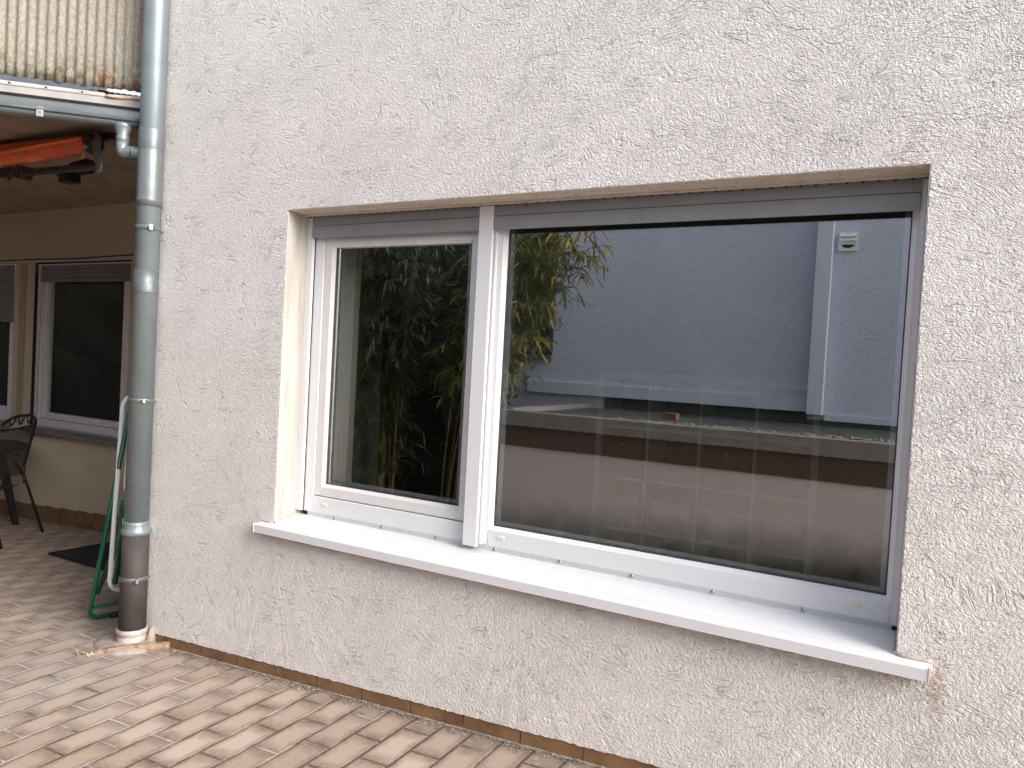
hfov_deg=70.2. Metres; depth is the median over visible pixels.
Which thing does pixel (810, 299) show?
room walls
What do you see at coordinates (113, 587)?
folding chair
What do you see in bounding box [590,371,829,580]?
shelf unit
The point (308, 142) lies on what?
house
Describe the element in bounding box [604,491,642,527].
storage basket
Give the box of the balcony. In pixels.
[0,0,143,214]
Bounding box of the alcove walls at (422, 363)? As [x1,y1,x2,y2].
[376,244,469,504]
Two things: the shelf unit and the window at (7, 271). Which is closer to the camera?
the shelf unit
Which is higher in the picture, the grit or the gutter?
the gutter
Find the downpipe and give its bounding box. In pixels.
[115,0,169,643]
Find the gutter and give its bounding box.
[0,91,139,159]
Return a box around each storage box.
[601,427,645,478]
[702,436,753,491]
[757,442,811,499]
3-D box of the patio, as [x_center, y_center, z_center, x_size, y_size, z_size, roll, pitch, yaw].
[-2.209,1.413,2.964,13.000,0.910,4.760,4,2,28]
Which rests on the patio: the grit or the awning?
the grit
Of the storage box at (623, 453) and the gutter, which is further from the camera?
the storage box at (623, 453)
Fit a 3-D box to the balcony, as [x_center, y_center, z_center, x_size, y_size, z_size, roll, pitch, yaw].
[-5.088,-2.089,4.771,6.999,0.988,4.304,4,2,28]
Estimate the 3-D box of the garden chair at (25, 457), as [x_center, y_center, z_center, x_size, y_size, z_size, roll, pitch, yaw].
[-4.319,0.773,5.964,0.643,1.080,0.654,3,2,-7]
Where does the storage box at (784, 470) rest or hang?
in the shelf unit
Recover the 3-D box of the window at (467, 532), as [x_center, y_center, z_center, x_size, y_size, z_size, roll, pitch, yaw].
[0.098,0.005,2.739,2.653,1.490,0.258,4,2,28]
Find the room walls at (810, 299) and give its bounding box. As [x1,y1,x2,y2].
[351,211,911,592]
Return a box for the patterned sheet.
[0,74,107,91]
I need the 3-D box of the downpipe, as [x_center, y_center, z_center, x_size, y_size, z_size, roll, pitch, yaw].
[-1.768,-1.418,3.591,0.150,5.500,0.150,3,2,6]
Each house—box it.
[0,202,135,533]
[146,0,1023,767]
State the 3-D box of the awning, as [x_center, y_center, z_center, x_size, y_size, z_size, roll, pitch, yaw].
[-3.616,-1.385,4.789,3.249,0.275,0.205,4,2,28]
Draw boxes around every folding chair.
[87,413,127,619]
[107,395,128,591]
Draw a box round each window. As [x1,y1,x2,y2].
[0,264,15,427]
[23,262,130,445]
[253,177,931,682]
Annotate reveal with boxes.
[330,248,896,629]
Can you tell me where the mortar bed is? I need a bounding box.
[93,625,155,654]
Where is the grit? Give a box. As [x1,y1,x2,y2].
[159,647,603,767]
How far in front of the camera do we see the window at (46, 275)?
6.74 m
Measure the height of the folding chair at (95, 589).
1.178 m
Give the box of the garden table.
[0,439,27,524]
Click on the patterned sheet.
(47, 82)
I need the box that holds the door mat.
[48,542,120,574]
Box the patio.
[0,514,597,767]
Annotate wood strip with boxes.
[90,641,169,654]
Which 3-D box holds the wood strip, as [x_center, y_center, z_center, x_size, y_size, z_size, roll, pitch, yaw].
[-1.874,1.300,3.582,0.354,0.051,0.040,3,2,-13]
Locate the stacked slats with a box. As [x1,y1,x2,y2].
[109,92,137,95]
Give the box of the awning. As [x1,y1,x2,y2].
[0,131,114,184]
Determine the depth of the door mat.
5.50 m
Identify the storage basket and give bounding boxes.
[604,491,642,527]
[652,497,693,535]
[703,504,748,544]
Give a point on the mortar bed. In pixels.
(108, 640)
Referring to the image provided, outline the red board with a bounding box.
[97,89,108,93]
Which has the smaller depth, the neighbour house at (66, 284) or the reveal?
the reveal
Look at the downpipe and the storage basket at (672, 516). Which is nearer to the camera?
the downpipe
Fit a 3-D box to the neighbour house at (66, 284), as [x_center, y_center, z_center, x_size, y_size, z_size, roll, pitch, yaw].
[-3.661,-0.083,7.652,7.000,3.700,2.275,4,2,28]
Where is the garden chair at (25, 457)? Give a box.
[0,414,43,548]
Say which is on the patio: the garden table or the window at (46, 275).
the garden table

